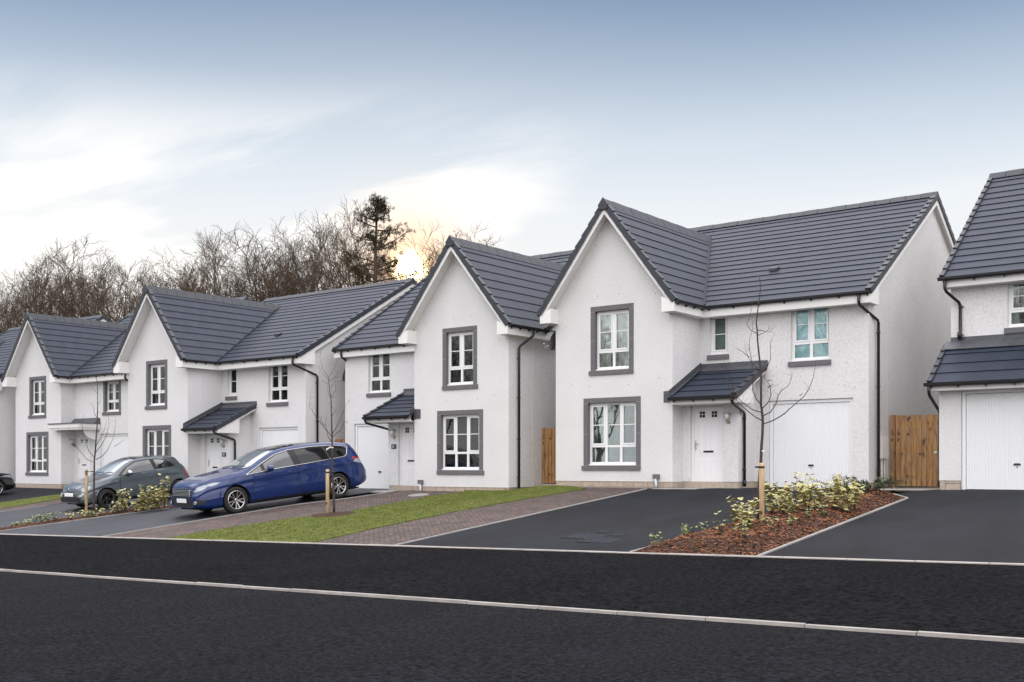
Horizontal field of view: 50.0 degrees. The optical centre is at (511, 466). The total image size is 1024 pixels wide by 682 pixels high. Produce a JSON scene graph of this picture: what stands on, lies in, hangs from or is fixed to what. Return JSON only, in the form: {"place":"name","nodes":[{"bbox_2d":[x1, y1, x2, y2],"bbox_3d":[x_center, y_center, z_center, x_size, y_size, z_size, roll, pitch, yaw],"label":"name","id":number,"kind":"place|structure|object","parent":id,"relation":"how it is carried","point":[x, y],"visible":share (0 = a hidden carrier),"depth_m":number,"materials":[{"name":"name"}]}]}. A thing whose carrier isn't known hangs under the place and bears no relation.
{"place":"outdoors","nodes":[
{"label":"outdoors","id":0,"kind":"place"},
{"bbox_2d":[0,487,62,501],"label":"drive","id":1,"kind":"structure","parent":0,"point":[15,493],"depth_m":42.96,"materials":[{"name":"asphalt"}]},
{"bbox_2d":[0,473,15,494],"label":"parked car","id":2,"kind":"object","parent":1,"relation":"on","point":[7,482],"visible":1,"depth_m":43.21,"materials":[{"name":"black paint"}]},
{"bbox_2d":[0,494,172,527],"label":"drive","id":3,"kind":"structure","parent":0,"point":[8,518],"depth_m":34.89,"materials":[{"name":"concrete"}]},
{"bbox_2d":[61,455,189,507],"bbox_3d":[-12.682,0.445,36.120,2.005,1.515,4.135,0,6,39],"label":"parked car","id":4,"kind":"object","parent":3,"relation":"on","point":[133,473],"visible":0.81,"depth_m":35.47,"materials":[{"name":"grey paint"}]},
{"bbox_2d":[0,506,177,530],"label":"flower bed","id":5,"kind":"object","parent":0,"point":[58,520],"visible":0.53,"depth_m":31.48,"materials":[{"name":"brown soil"}]},
{"bbox_2d":[68,379,121,511],"bbox_3d":[-12.337,-0.644,32.457,1.541,4.129,0.639,0,0,-9],"label":"young tree","id":6,"kind":"object","parent":5,"relation":"on","point":[93,505],"visible":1,"depth_m":32.70,"materials":[{"name":"bark"},{"name":"twig"},{"name":"wood"}]},
{"bbox_2d":[114,488,131,510],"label":"variegated shrub","id":7,"kind":"object","parent":5,"relation":"on","point":[122,500],"visible":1,"depth_m":32.62,"materials":[{"name":"green plant"}]},
{"bbox_2d":[129,497,142,511],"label":"variegated shrub","id":8,"kind":"object","parent":5,"relation":"on","point":[138,506],"visible":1,"depth_m":32.59,"materials":[{"name":"green plant"}]},
{"bbox_2d":[137,484,147,509],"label":"variegated shrub","id":9,"kind":"object","parent":5,"relation":"on","point":[143,503],"visible":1,"depth_m":32.60,"materials":[{"name":"green plant"}]},
{"bbox_2d":[146,492,159,509],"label":"variegated shrub","id":10,"kind":"object","parent":5,"relation":"on","point":[151,506],"visible":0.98,"depth_m":32.79,"materials":[{"name":"green plant"}]},
{"bbox_2d":[146,484,163,507],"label":"variegated shrub","id":11,"kind":"object","parent":5,"relation":"on","point":[147,489],"visible":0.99,"depth_m":32.95,"materials":[{"name":"green plant"}]},
{"bbox_2d":[152,485,166,508],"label":"variegated shrub","id":12,"kind":"object","parent":5,"relation":"on","point":[155,489],"visible":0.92,"depth_m":32.97,"materials":[{"name":"green plant"}]},
{"bbox_2d":[158,473,171,507],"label":"variegated shrub","id":13,"kind":"object","parent":5,"relation":"on","point":[163,497],"visible":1,"depth_m":33.22,"materials":[{"name":"green plant"}]},
{"bbox_2d":[0,489,388,535],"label":"drive","id":14,"kind":"structure","parent":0,"point":[109,525],"depth_m":29.49,"materials":[{"name":"concrete"}]},
{"bbox_2d":[170,441,366,512],"bbox_3d":[-6.757,0.241,30.785,5.496,1.660,2.258,-8,6,-43],"label":"parked car","id":15,"kind":"object","parent":14,"relation":"on","point":[277,472],"visible":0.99,"depth_m":30.02,"materials":[{"name":"blue paint"}]},
{"bbox_2d":[0,485,583,542],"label":"lawn","id":16,"kind":"structure","parent":0,"point":[38,499],"depth_m":25.20,"materials":[{"name":"green plant"}]},
{"bbox_2d":[310,511,355,516],"bbox_3d":[-4.396,1.168,26.860,1.156,0.115,1.090,0,0,12],"label":"mulch ring","id":17,"kind":"object","parent":16,"relation":"on","point":[330,514],"visible":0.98,"depth_m":26.68,"materials":[{"name":"brown plant"}]},
{"bbox_2d":[309,347,349,511],"bbox_3d":[-4.390,-0.883,26.846,0.995,4.061,0.770,0,0,0],"label":"young tree","id":18,"kind":"object","parent":17,"relation":"on","point":[332,470],"visible":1,"depth_m":26.85,"materials":[{"name":"bark"},{"name":"twig"},{"name":"wood"}]},
{"bbox_2d":[326,469,334,512],"bbox_3d":[-4.455,0.712,26.863,0.220,1.290,0.098,0,0,-11],"label":"tree stake","id":19,"kind":"object","parent":17,"relation":"on","point":[327,490],"visible":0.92,"depth_m":26.81,"materials":[{"name":"brown wood"}]},
{"bbox_2d":[0,487,644,544],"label":"paving","id":20,"kind":"structure","parent":0,"point":[429,526],"depth_m":25.78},
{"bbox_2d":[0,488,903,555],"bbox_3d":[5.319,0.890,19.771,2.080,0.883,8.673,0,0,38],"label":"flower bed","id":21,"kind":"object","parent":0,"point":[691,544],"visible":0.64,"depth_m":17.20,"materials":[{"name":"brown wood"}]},
{"bbox_2d":[679,523,698,534],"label":"plant","id":22,"kind":"object","parent":21,"relation":"on","point":[686,526],"visible":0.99,"depth_m":17.37,"materials":[{"name":"green plant"}]},
{"bbox_2d":[712,511,728,533],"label":"plant","id":23,"kind":"object","parent":21,"relation":"on","point":[720,531],"visible":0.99,"depth_m":17.19,"materials":[{"name":"green plant"}]},
{"bbox_2d":[726,496,750,521],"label":"variegated shrub","id":24,"kind":"object","parent":21,"relation":"on","point":[737,513],"visible":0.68,"depth_m":19.46,"materials":[{"name":"green plant"}]},
{"bbox_2d":[734,520,751,537],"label":"plant","id":25,"kind":"object","parent":21,"relation":"on","point":[744,528],"visible":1,"depth_m":16.52,"materials":[{"name":"green plant"}]},
{"bbox_2d":[734,498,759,526],"bbox_3d":[3.859,0.767,17.936,0.438,0.517,0.575,0,0,38],"label":"variegated shrub","id":26,"kind":"object","parent":21,"relation":"on","point":[744,513],"visible":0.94,"depth_m":17.89,"materials":[{"name":"green plant"}]},
{"bbox_2d":[755,463,764,519],"bbox_3d":[4.222,0.587,18.700,0.167,1.300,0.100,0,0,38],"label":"tree stake","id":27,"kind":"object","parent":21,"relation":"on","point":[761,466],"visible":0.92,"depth_m":18.64,"materials":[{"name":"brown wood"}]},
{"bbox_2d":[759,513,777,525],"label":"plant","id":28,"kind":"object","parent":21,"relation":"on","point":[771,522],"visible":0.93,"depth_m":17.76,"materials":[{"name":"green plant"}]},
{"bbox_2d":[724,275,817,519],"bbox_3d":[4.384,-1.122,18.576,1.249,4.303,1.244,0,0,-9],"label":"young tree","id":29,"kind":"object","parent":21,"relation":"on","point":[762,436],"visible":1,"depth_m":18.71,"materials":[{"name":"brown plant"}]},
{"bbox_2d":[764,482,782,513],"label":"variegated shrub","id":30,"kind":"object","parent":21,"relation":"on","point":[771,507],"visible":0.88,"depth_m":19.54,"materials":[{"name":"green plant"}]},
{"bbox_2d":[765,481,787,510],"bbox_3d":[5.061,0.583,20.860,0.489,0.632,0.457,0,0,12],"label":"variegated shrub","id":31,"kind":"object","parent":21,"relation":"on","point":[777,507],"visible":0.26,"depth_m":20.81,"materials":[{"name":"green plant"}]},
{"bbox_2d":[772,483,793,512],"bbox_3d":[4.757,0.565,19.242,0.402,0.584,0.475,0,0,4],"label":"variegated shrub","id":32,"kind":"object","parent":21,"relation":"on","point":[785,506],"visible":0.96,"depth_m":19.19,"materials":[{"name":"green plant"}]},
{"bbox_2d":[781,483,805,511],"bbox_3d":[4.977,0.571,19.409,0.439,0.573,0.579,0,0,26],"label":"variegated shrub","id":33,"kind":"object","parent":21,"relation":"on","point":[793,505],"visible":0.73,"depth_m":19.37,"materials":[{"name":"green plant"}]},
{"bbox_2d":[790,472,815,502],"bbox_3d":[5.491,0.408,20.681,0.467,0.626,0.465,0,0,6],"label":"variegated shrub","id":34,"kind":"object","parent":21,"relation":"on","point":[796,483],"visible":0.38,"depth_m":20.65,"materials":[{"name":"green plant"}]},
{"bbox_2d":[795,481,815,510],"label":"variegated shrub","id":35,"kind":"object","parent":21,"relation":"on","point":[804,491],"visible":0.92,"depth_m":19.56,"materials":[{"name":"green plant"}]},
{"bbox_2d":[804,480,832,507],"bbox_3d":[5.485,0.504,19.693,0.519,0.581,0.374,0,0,10],"label":"variegated shrub","id":36,"kind":"object","parent":21,"relation":"on","point":[819,499],"visible":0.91,"depth_m":19.65,"materials":[{"name":"green plant"}]},
{"bbox_2d":[824,474,845,508],"bbox_3d":[5.809,0.452,19.731,0.424,0.678,0.473,0,0,14],"label":"variegated shrub","id":37,"kind":"object","parent":21,"relation":"on","point":[834,500],"visible":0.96,"depth_m":19.69,"materials":[{"name":"green plant"}]},
{"bbox_2d":[812,478,861,493],"bbox_3d":[6.588,0.423,22.168,1.029,0.395,1.033,0,0,38],"label":"juniper","id":38,"kind":"object","parent":21,"relation":"on","point":[846,484],"visible":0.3,"depth_m":22.13,"materials":[{"name":"green plant"}]},
{"bbox_2d":[830,472,851,500],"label":"variegated shrub","id":39,"kind":"object","parent":21,"relation":"on","point":[839,484],"visible":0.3,"depth_m":20.75,"materials":[{"name":"green plant"}]},
{"bbox_2d":[834,473,860,512],"bbox_3d":[5.990,0.486,19.629,0.358,0.747,0.528,0,0,-23],"label":"variegated shrub","id":40,"kind":"object","parent":21,"relation":"on","point":[846,497],"visible":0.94,"depth_m":19.60,"materials":[{"name":"green plant"}]},
{"bbox_2d":[847,479,864,509],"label":"variegated shrub","id":41,"kind":"object","parent":21,"relation":"on","point":[857,494],"visible":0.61,"depth_m":19.93,"materials":[{"name":"green plant"}]},
{"bbox_2d":[829,474,909,491],"bbox_3d":[7.254,0.362,22.224,1.546,0.463,1.266,0,0,38],"label":"juniper","id":42,"kind":"object","parent":21,"relation":"on","point":[878,486],"visible":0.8,"depth_m":22.10,"materials":[{"name":"green plant"}]},
{"bbox_2d":[45,489,939,505],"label":"ground","id":43,"kind":"structure","parent":0,"point":[369,493],"depth_m":32.54,"materials":[{"name":"grey concrete"}]},
{"bbox_2d":[0,278,63,333],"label":"bare tree","id":44,"kind":"object","parent":43,"relation":"on","point":[5,316],"visible":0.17,"depth_m":123.47,"materials":[{"name":"brown plant"}]},
{"bbox_2d":[0,314,111,486],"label":"house","id":45,"kind":"structure","parent":43,"relation":"on","point":[8,337],"depth_m":48.38,"materials":[{"name":"paint"}]},
{"bbox_2d":[0,239,117,329],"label":"bare tree","id":46,"kind":"object","parent":43,"relation":"on","point":[59,301],"visible":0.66,"depth_m":113.65,"materials":[{"name":"brown plant"}]},
{"bbox_2d":[1,508,166,530],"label":"edging kerb","id":47,"kind":"structure","parent":43,"relation":"on","point":[83,519],"depth_m":31.47,"materials":[{"name":"concrete"}]},
{"bbox_2d":[84,469,92,514],"bbox_3d":[-12.609,0.845,32.716,0.267,1.530,0.100,0,0,2],"label":"tree stake","id":48,"kind":"object","parent":43,"relation":"on","point":[86,471],"visible":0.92,"depth_m":32.68,"materials":[{"name":"brown wood"}]},
{"bbox_2d":[30,242,217,322],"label":"bare tree","id":49,"kind":"object","parent":43,"relation":"on","point":[104,300],"visible":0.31,"depth_m":104.36,"materials":[{"name":"brown plant"}]},
{"bbox_2d":[1,296,250,488],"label":"house","id":50,"kind":"structure","parent":43,"relation":"on","point":[56,367],"depth_m":45.76,"materials":[{"name":"paint"}]},
{"bbox_2d":[28,376,45,418],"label":"window","id":51,"kind":"structure","parent":50,"relation":"in","point":[37,385],"depth_m":46.52,"materials":[{"name":"white"}]},
{"bbox_2d":[25,432,48,474],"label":"window","id":52,"kind":"structure","parent":50,"relation":"in","point":[37,443],"depth_m":46.54,"materials":[{"name":"white"}]},
{"bbox_2d":[78,435,89,479],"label":"door","id":53,"kind":"structure","parent":50,"relation":"in","point":[83,464],"depth_m":45.42,"materials":[{"name":"white"}]},
{"bbox_2d":[102,380,120,414],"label":"window","id":54,"kind":"structure","parent":50,"relation":"in","point":[111,389],"depth_m":44.23,"materials":[{"name":"white"}]},
{"bbox_2d":[102,434,127,466],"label":"garage door","id":55,"kind":"structure","parent":50,"relation":"in","point":[115,451],"depth_m":44.09,"materials":[{"name":"white metal"}]},
{"bbox_2d":[114,247,313,319],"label":"bare tree","id":56,"kind":"object","parent":43,"relation":"on","point":[175,284],"visible":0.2,"depth_m":98.71,"materials":[{"name":"brown plant"}]},
{"bbox_2d":[151,225,319,301],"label":"bare tree","id":57,"kind":"object","parent":43,"relation":"on","point":[262,288],"visible":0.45,"depth_m":92.61,"materials":[{"name":"brown plant"}]},
{"bbox_2d":[104,492,386,535],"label":"edging kerb","id":58,"kind":"structure","parent":43,"relation":"on","point":[239,513],"depth_m":28.78,"materials":[{"name":"concrete"}]},
{"bbox_2d":[111,278,416,476],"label":"house","id":59,"kind":"structure","parent":43,"relation":"on","point":[215,382],"depth_m":38.65,"materials":[{"name":"paint"}]},
{"bbox_2d":[145,359,166,409],"bbox_3d":[-12.679,-2.925,39.271,1.308,1.743,0.204,0,0,38],"label":"window","id":60,"kind":"structure","parent":59,"relation":"in","point":[156,371],"depth_m":39.38,"materials":[{"name":"white"}]},
{"bbox_2d":[143,425,170,455],"bbox_3d":[-12.649,-0.484,39.299,1.745,1.974,0.286,0,0,38],"label":"window","id":61,"kind":"structure","parent":59,"relation":"in","point":[156,438],"depth_m":39.35,"materials":[{"name":"white"}]},
{"bbox_2d":[207,434,220,472],"bbox_3d":[-10.333,-0.149,38.203,0.920,2.010,0.135,0,0,38],"label":"door","id":62,"kind":"structure","parent":59,"relation":"in","point":[213,444],"depth_m":38.26,"materials":[{"name":"white"}]},
{"bbox_2d":[225,370,236,399],"bbox_3d":[-9.920,-2.951,38.995,0.610,1.165,0.215,0,0,38],"label":"window","id":63,"kind":"structure","parent":59,"relation":"in","point":[232,396],"depth_m":39.07,"materials":[{"name":"white"}]},
{"bbox_2d":[266,366,287,405],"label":"window","id":64,"kind":"structure","parent":59,"relation":"in","point":[279,373],"depth_m":37.54,"materials":[{"name":"white plastic"}]},
{"bbox_2d":[260,427,297,447],"bbox_3d":[-7.917,-0.196,37.501,1.991,2.265,0.080,0,0,38],"label":"garage door","id":65,"kind":"structure","parent":59,"relation":"in","point":[268,436],"depth_m":37.57,"materials":[{"name":"white"}]},
{"bbox_2d":[334,191,428,286],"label":"pine tree","id":66,"kind":"object","parent":43,"relation":"on","point":[376,203],"visible":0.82,"depth_m":80.64,"materials":[{"name":"green plant"}]},
{"bbox_2d":[302,221,499,289],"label":"bare tree","id":67,"kind":"object","parent":43,"relation":"on","point":[362,261],"visible":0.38,"depth_m":82.97,"materials":[{"name":"brown plant"}]},
{"bbox_2d":[331,235,572,491],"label":"house","id":68,"kind":"structure","parent":43,"relation":"on","point":[449,376],"depth_m":31.89,"materials":[{"name":"paint"}]},
{"bbox_2d":[356,423,388,488],"bbox_3d":[-4.303,-0.336,35.824,2.196,2.132,0.080,0,0,38],"label":"garage door","id":69,"kind":"structure","parent":68,"relation":"in","point":[371,441],"depth_m":35.99,"materials":[{"name":"white"}]},
{"bbox_2d":[366,354,390,396],"bbox_3d":[-4.297,-3.033,35.771,1.090,1.515,0.215,0,0,38],"label":"window","id":70,"kind":"structure","parent":68,"relation":"in","point":[379,364],"depth_m":35.82,"materials":[{"name":"white plastic"}]},
{"bbox_2d":[400,422,413,485],"bbox_3d":[-3.078,-0.355,33.559,0.920,2.010,0.135,0,0,38],"label":"door","id":71,"kind":"structure","parent":68,"relation":"in","point":[406,429],"depth_m":33.66,"materials":[{"name":"white"}]},
{"bbox_2d":[442,325,477,389],"bbox_3d":[-1.449,-3.115,31.569,1.335,1.787,0.204,0,0,38],"label":"window","id":72,"kind":"structure","parent":68,"relation":"in","point":[459,344],"depth_m":31.64,"materials":[{"name":"white plastic"}]},
{"bbox_2d":[436,409,483,474],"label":"window","id":73,"kind":"structure","parent":68,"relation":"in","point":[459,432],"depth_m":31.65,"materials":[{"name":"white"}]},
{"bbox_2d":[0,569,1023,642],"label":"kerb","id":74,"kind":"structure","parent":43,"relation":"on","point":[885,631],"depth_m":10.34,"materials":[{"name":"concrete"}]},
{"bbox_2d":[0,533,1023,564],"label":"path edging","id":75,"kind":"object","parent":43,"relation":"on","point":[991,563],"visible":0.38,"depth_m":17.39,"materials":[{"name":"concrete"}]},
{"bbox_2d":[394,488,647,544],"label":"edging kerb","id":76,"kind":"structure","parent":43,"relation":"on","point":[516,517],"depth_m":22.77,"materials":[{"name":"concrete"}]},
{"bbox_2d":[542,428,555,482],"bbox_3d":[1.432,-0.325,31.265,1.380,1.582,0.074,0,0,38],"label":"fence","id":77,"kind":"object","parent":43,"relation":"on","point":[548,455],"visible":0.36,"depth_m":31.50,"materials":[{"name":"brown wood"}]},
{"bbox_2d":[537,191,955,491],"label":"house","id":78,"kind":"structure","parent":43,"relation":"on","point":[646,315],"depth_m":28.11,"materials":[{"name":"paint"}]},
{"bbox_2d":[581,396,640,469],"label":"window","id":79,"kind":"structure","parent":78,"relation":"in","point":[611,425],"depth_m":28.87,"materials":[{"name":"white"}]},
{"bbox_2d":[589,303,633,375],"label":"window","id":80,"kind":"structure","parent":78,"relation":"in","point":[612,334],"depth_m":28.81,"materials":[{"name":"white"}]},
{"bbox_2d":[692,404,722,481],"bbox_3d":[4.956,-0.557,27.676,0.920,2.010,0.135,0,0,38],"label":"door","id":81,"kind":"structure","parent":78,"relation":"in","point":[707,420],"depth_m":27.69,"materials":[{"name":"white"}]},
{"bbox_2d":[707,317,728,359],"bbox_3d":[5.385,-3.360,28.487,0.610,1.165,0.221,0,0,38],"label":"window","id":82,"kind":"structure","parent":78,"relation":"in","point":[719,325],"depth_m":28.57,"materials":[{"name":"white plastic"}]},
{"bbox_2d":[788,308,830,366],"bbox_3d":[7.342,-3.235,26.981,1.090,1.515,0.221,0,0,38],"label":"window","id":83,"kind":"structure","parent":78,"relation":"in","point":[810,327],"depth_m":27.01,"materials":[{"name":"white plastic"}]},
{"bbox_2d":[770,398,852,487],"bbox_3d":[7.368,-0.556,27.005,2.133,2.169,0.080,0,0,38],"label":"garage door","id":84,"kind":"structure","parent":78,"relation":"in","point":[815,437],"depth_m":26.99,"materials":[{"name":"white metal"}]},
{"bbox_2d":[757,493,908,555],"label":"edging kerb","id":85,"kind":"structure","parent":43,"relation":"on","point":[818,532],"depth_m":18.16,"materials":[{"name":"concrete"}]},
{"bbox_2d":[890,415,895,491],"bbox_3d":[9.421,-0.274,27.120,0.100,2.000,0.100,0,0,38],"label":"gate post","id":86,"kind":"object","parent":43,"relation":"on","point":[892,446],"visible":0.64,"depth_m":27.08,"materials":[{"name":"brown wood"}]},
{"bbox_2d":[896,414,937,485],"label":"gate","id":87,"kind":"structure","parent":86,"relation":"attached to","point":[904,424],"depth_m":26.75,"materials":[{"name":"brown wood"}]},
{"bbox_2d":[923,168,1023,489],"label":"house","id":88,"kind":"structure","parent":43,"relation":"on","point":[975,379],"depth_m":24.48,"materials":[{"name":"paint"}]},
{"bbox_2d":[962,388,1023,489],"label":"garage door","id":89,"kind":"structure","parent":88,"relation":"in","point":[992,422],"depth_m":23.94,"materials":[{"name":"white"}]},
{"bbox_2d":[1004,282,1023,333],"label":"window","id":90,"kind":"structure","parent":88,"relation":"in","point":[1016,290],"depth_m":24.60,"materials":[{"name":"white plastic"}]},
{"bbox_2d":[0,571,1023,681],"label":"road","id":91,"kind":"structure","parent":0,"point":[56,628],"depth_m":8.50,"materials":[{"name":"black asphalt"}]},
{"bbox_2d":[0,535,1023,637],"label":"pavement","id":92,"kind":"structure","parent":0,"point":[981,599],"depth_m":13.41,"materials":[{"name":"black asphalt"}]},
{"bbox_2d":[0,0,1023,326],"label":"sky","id":93,"kind":"structure","parent":0,"point":[137,126],"materials":[{"name":"blue"}]},
{"bbox_2d":[401,488,831,551],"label":"drive","id":94,"kind":"structure","parent":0,"point":[637,518],"depth_m":21.25,"materials":[{"name":"asphalt"}]},
{"bbox_2d":[560,533,609,538],"bbox_3d":[1.286,1.235,19.350,0.680,0.031,0.560,0,5,38],"label":"manhole cover","id":95,"kind":"object","parent":94,"relation":"on","point":[580,535],"visible":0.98,"depth_m":19.35,"materials":[{"name":"metal"}]},
{"bbox_2d":[576,537,623,542],"bbox_3d":[1.502,1.260,18.679,0.620,0.031,0.560,0,5,38],"label":"manhole cover","id":96,"kind":"object","parent":94,"relation":"on","point":[599,540],"visible":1,"depth_m":18.66,"materials":[{"name":"metal"}]},
{"bbox_2d":[372,488,939,491],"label":"slab path","id":97,"kind":"structure","parent":0,"point":[704,488],"depth_m":26.12,"materials":[{"name":"concrete"}]},
{"bbox_2d":[763,490,1023,562],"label":"drive","id":98,"kind":"structure","parent":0,"point":[964,525],"depth_m":17.04,"materials":[{"name":"asphalt"}]},
{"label":"hill","id":99,"kind":"structure","parent":0,"visible":0},
{"bbox_2d":[0,254,85,332],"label":"bare tree","id":100,"kind":"object","parent":99,"relation":"on","point":[34,293],"visible":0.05,"depth_m":145.74,"materials":[{"name":"brown plant"}]},
{"bbox_2d":[0,247,102,332],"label":"bare tree","id":101,"kind":"object","parent":99,"relation":"on","point":[2,317],"visible":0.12,"depth_m":126.32,"materials":[{"name":"brown plant"}]},
{"bbox_2d":[1,252,131,319],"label":"bare tree","id":102,"kind":"object","parent":99,"relation":"on","point":[98,295],"visible":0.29,"depth_m":117.01,"materials":[{"name":"brown plant"}]},
{"bbox_2d":[25,233,165,318],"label":"bare tree","id":103,"kind":"object","parent":99,"relation":"on","point":[130,270],"visible":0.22,"depth_m":129.97,"materials":[{"name":"brown plant"}]},
{"bbox_2d":[100,237,235,321],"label":"bare tree","id":104,"kind":"object","parent":99,"relation":"on","point":[136,289],"visible":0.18,"depth_m":123.48,"materials":[{"name":"brown plant"}]},
{"bbox_2d":[170,231,294,299],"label":"bare tree","id":105,"kind":"object","parent":99,"relation":"on","point":[199,237],"visible":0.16,"depth_m":103.03,"materials":[{"name":"brown plant"}]},
{"bbox_2d":[220,212,366,293],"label":"bare tree","id":106,"kind":"object","parent":99,"relation":"on","point":[299,249],"visible":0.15,"depth_m":109.62,"materials":[{"name":"brown plant"}]},
{"bbox_2d":[203,225,412,300],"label":"bare tree","id":107,"kind":"object","parent":99,"relation":"on","point":[287,280],"visible":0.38,"depth_m":93.65,"materials":[{"name":"brown plant"}]},
{"bbox_2d":[242,195,409,295],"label":"bare tree","id":108,"kind":"object","parent":99,"relation":"on","point":[335,253],"visible":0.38,"depth_m":98.73,"materials":[{"name":"brown plant"}]},
{"bbox_2d":[393,233,440,281],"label":"bare tree","id":109,"kind":"object","parent":99,"relation":"on","point":[420,264],"visible":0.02,"depth_m":81.27,"materials":[{"name":"brown plant"}]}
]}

